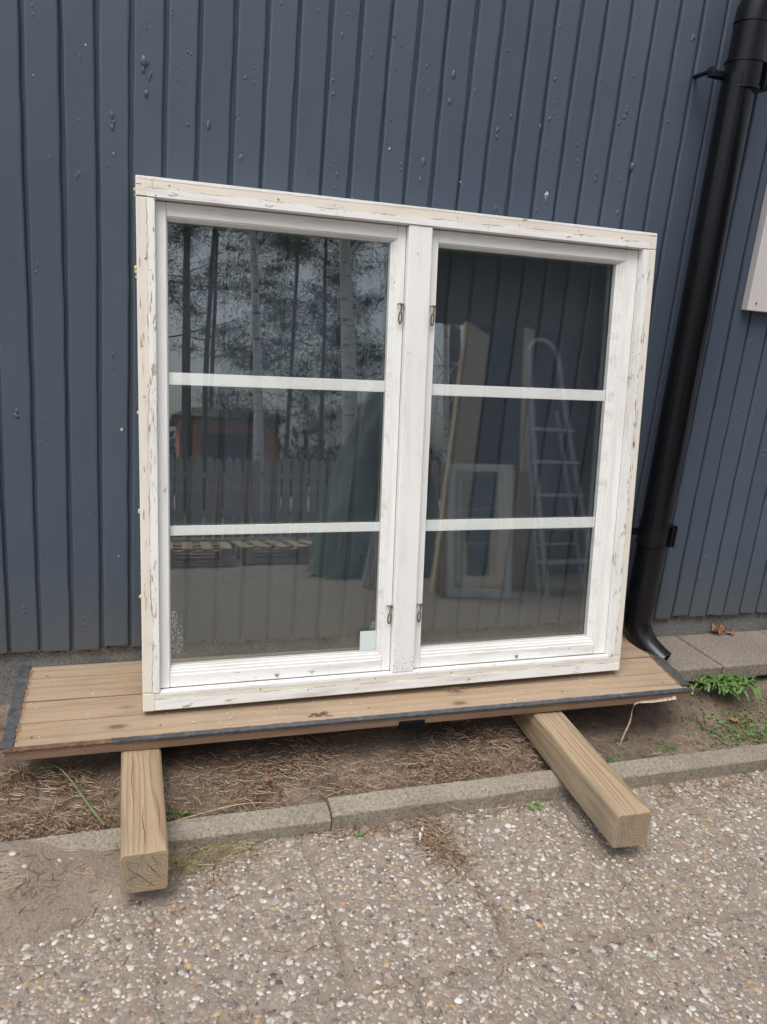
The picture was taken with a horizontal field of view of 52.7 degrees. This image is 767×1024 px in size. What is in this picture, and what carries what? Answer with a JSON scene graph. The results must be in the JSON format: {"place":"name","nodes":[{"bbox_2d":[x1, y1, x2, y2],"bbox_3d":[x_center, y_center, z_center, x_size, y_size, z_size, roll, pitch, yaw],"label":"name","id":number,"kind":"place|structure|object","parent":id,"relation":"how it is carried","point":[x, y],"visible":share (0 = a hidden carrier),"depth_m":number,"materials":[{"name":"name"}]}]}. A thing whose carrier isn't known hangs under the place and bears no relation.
{"place":"outdoors","nodes":[
{"label":"outdoors","id":0,"kind":"place"},
{"bbox_2d":[0,770,766,1023],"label":"pavement","id":1,"kind":"structure","parent":0,"point":[163,981],"depth_m":1.62,"materials":[{"name":"grey concrete"}]},
{"bbox_2d":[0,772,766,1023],"bbox_3d":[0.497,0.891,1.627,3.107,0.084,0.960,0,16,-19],"label":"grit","id":2,"kind":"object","parent":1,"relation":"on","point":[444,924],"visible":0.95,"depth_m":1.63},
{"bbox_2d":[527,800,542,809],"bbox_3d":[0.404,0.783,2.064,0.041,0.013,0.046,10,16,18],"label":"weed","id":3,"kind":"object","parent":1,"relation":"on","point":[534,807],"visible":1,"depth_m":2.06,"materials":[{"name":"green plant"}]},
{"bbox_2d":[0,675,766,841],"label":"soil","id":4,"kind":"structure","parent":0,"point":[607,722],"depth_m":2.18,"materials":[{"name":"brown soil"}]},
{"bbox_2d":[43,764,105,825],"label":"couch grass","id":5,"kind":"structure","parent":4,"relation":"on","point":[100,819],"depth_m":1.84,"materials":[{"name":"plant"}]},
{"bbox_2d":[120,748,168,893],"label":"timber beam","id":6,"kind":"structure","parent":4,"relation":"on","point":[144,857],"depth_m":1.66,"materials":[{"name":"brown wood"}]},
{"bbox_2d":[0,631,692,761],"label":"boarded platform","id":7,"kind":"structure","parent":6,"relation":"on","point":[65,726],"depth_m":2.09,"materials":[{"name":"brown wood"}]},
{"bbox_2d":[308,711,331,716],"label":"twig","id":8,"kind":"object","parent":7,"relation":"on","point":[324,712],"visible":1,"depth_m":2.07,"materials":[{"name":"brown wood"}]},
{"bbox_2d":[35,644,661,737],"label":"paint flakes","id":9,"kind":"object","parent":7,"relation":"on","point":[354,700],"visible":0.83,"depth_m":2.13,"materials":[{"name":"white paint"}]},
{"bbox_2d":[133,175,656,711],"bbox_3d":[0.066,-0.148,2.133,1.422,1.303,0.097,-1,10,-18],"label":"old window","id":10,"kind":"structure","parent":7,"relation":"on","point":[391,655],"depth_m":2.09,"materials":[{"name":"beige paint"}]},
{"bbox_2d":[446,685,467,689],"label":"needle litter","id":11,"kind":"object","parent":7,"relation":"on","point":[457,688],"visible":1,"depth_m":2.23,"materials":[{"name":"brown plant"}]},
{"bbox_2d":[619,696,676,745],"bbox_3d":[0.795,0.629,2.332,0.188,0.141,0.015,-1,16,-22],"label":"dry strip","id":12,"kind":"object","parent":7,"relation":"hanging from","point":[662,699],"visible":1,"depth_m":2.32,"materials":[{"name":"beige plant"}]},
{"bbox_2d":[165,803,185,820],"bbox_3d":[-0.507,0.727,1.872,0.050,0.032,0.069,17,19,37],"label":"grass tuft","id":13,"kind":"object","parent":4,"relation":"on","point":[174,814],"visible":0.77,"depth_m":1.87,"materials":[{"name":"green plant"}]},
{"bbox_2d":[166,809,188,820],"bbox_3d":[-0.507,0.735,1.875,0.070,0.014,0.041,0,16,-19],"label":"weed","id":14,"kind":"object","parent":4,"relation":"on","point":[171,814],"visible":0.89,"depth_m":1.88,"materials":[{"name":"green plant"}]},
{"bbox_2d":[175,804,234,820],"bbox_3d":[-0.436,0.726,1.861,0.161,0.008,0.003,-4,18,-29],"label":"straw","id":15,"kind":"object","parent":4,"relation":"on","point":[197,814],"visible":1,"depth_m":1.85,"materials":[{"name":"beige plant"}]},
{"bbox_2d":[218,802,273,808],"bbox_3d":[-0.337,0.719,1.900,0.135,0.007,0.008,0,16,-19],"label":"straw","id":16,"kind":"object","parent":4,"relation":"on","point":[246,803],"visible":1,"depth_m":1.90,"materials":[{"name":"beige plant"}]},
{"bbox_2d":[0,681,766,841],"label":"pine needles","id":17,"kind":"object","parent":4,"relation":"on","point":[434,773],"visible":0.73,"depth_m":2.04,"materials":[{"name":"brown plant"}]},
{"bbox_2d":[262,776,273,780],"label":"dry leaf","id":18,"kind":"object","parent":17,"relation":"on","point":[266,778],"visible":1,"depth_m":2.00,"materials":[{"name":"orange plant"}]},
{"bbox_2d":[510,711,651,847],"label":"timber beam","id":19,"kind":"structure","parent":4,"relation":"on","point":[617,811],"depth_m":2.00,"materials":[{"name":"brown wood"}]},
{"bbox_2d":[604,753,621,762],"bbox_3d":[0.680,0.737,2.303,0.080,0.016,0.040,-1,17,-23],"label":"weed","id":20,"kind":"object","parent":4,"relation":"on","point":[608,760],"visible":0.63,"depth_m":2.30,"materials":[{"name":"green plant"}]},
{"bbox_2d":[656,738,679,751],"bbox_3d":[0.887,0.726,2.408,0.061,0.024,0.075,16,18,33],"label":"weed","id":21,"kind":"object","parent":4,"relation":"on","point":[664,749],"visible":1,"depth_m":2.40,"materials":[{"name":"green plant"}]},
{"bbox_2d":[657,636,721,681],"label":"concrete slab","id":22,"kind":"structure","parent":4,"relation":"on","point":[686,661],"depth_m":2.61,"materials":[{"name":"grey concrete"}]},
{"bbox_2d":[659,693,766,749],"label":"grass","id":23,"kind":"structure","parent":4,"relation":"on","point":[739,723],"depth_m":2.49,"materials":[{"name":"green plant"}]},
{"bbox_2d":[677,631,766,677],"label":"concrete slab","id":24,"kind":"structure","parent":4,"relation":"on","point":[743,653],"depth_m":2.74,"materials":[{"name":"grey concrete"}]},
{"bbox_2d":[712,623,724,634],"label":"dry leaf","id":25,"kind":"object","parent":24,"relation":"on","point":[719,629],"visible":1,"depth_m":2.85,"materials":[{"name":"brown plant"}]},
{"bbox_2d":[686,673,764,701],"bbox_3d":[1.132,0.570,2.571,0.338,0.050,0.180,5,15,-2],"label":"dandelion","id":26,"kind":"object","parent":4,"relation":"on","point":[732,687],"visible":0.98,"depth_m":2.54,"materials":[{"name":"green plant"}]},
{"bbox_2d":[0,771,766,992],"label":"sand","id":27,"kind":"structure","parent":0,"point":[23,923],"depth_m":1.62,"materials":[{"name":"beige sand"}]},
{"bbox_2d":[168,842,224,884],"bbox_3d":[-0.440,0.789,1.739,0.158,0.024,0.114,-5,18,-33],"label":"grass tuft","id":28,"kind":"object","parent":27,"relation":"on","point":[185,857],"visible":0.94,"depth_m":1.74,"materials":[{"name":"green plant"}]},
{"bbox_2d":[181,839,274,870],"bbox_3d":[-0.365,0.781,1.804,0.204,0.024,0.181,8,15,9],"label":"grass tuft","id":29,"kind":"object","parent":27,"relation":"on","point":[221,849],"visible":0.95,"depth_m":1.80,"materials":[{"name":"green plant"}]},
{"bbox_2d":[0,770,766,1023],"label":"pine needles","id":30,"kind":"object","parent":27,"relation":"on","point":[442,838],"visible":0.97,"depth_m":1.83,"materials":[{"name":"brown plant"}]},
{"label":"ground","id":31,"kind":"structure","parent":0,"visible":0},
{"bbox_2d":[10,802,330,851],"bbox_3d":[-0.607,0.789,1.776,0.984,0.116,0.061,0,16,-19],"label":"kerb stone","id":32,"kind":"object","parent":31,"relation":"on","point":[273,823],"visible":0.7,"depth_m":1.83,"materials":[{"name":"concrete"}]},
{"bbox_2d":[0,0,766,704],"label":"timber building","id":33,"kind":"structure","parent":31,"relation":"on","point":[592,112],"depth_m":2.12,"materials":[{"name":"wood"}]},
{"bbox_2d":[624,0,766,659],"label":"downpipe","id":34,"kind":"object","parent":33,"relation":"attached to","point":[742,77],"visible":0.86,"depth_m":2.32,"materials":[{"name":"black metal"}]},
{"bbox_2d":[327,744,766,829],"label":"kerb stone","id":35,"kind":"object","parent":31,"relation":"on","point":[434,800],"visible":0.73,"depth_m":2.07,"materials":[{"name":"concrete"}]}
]}

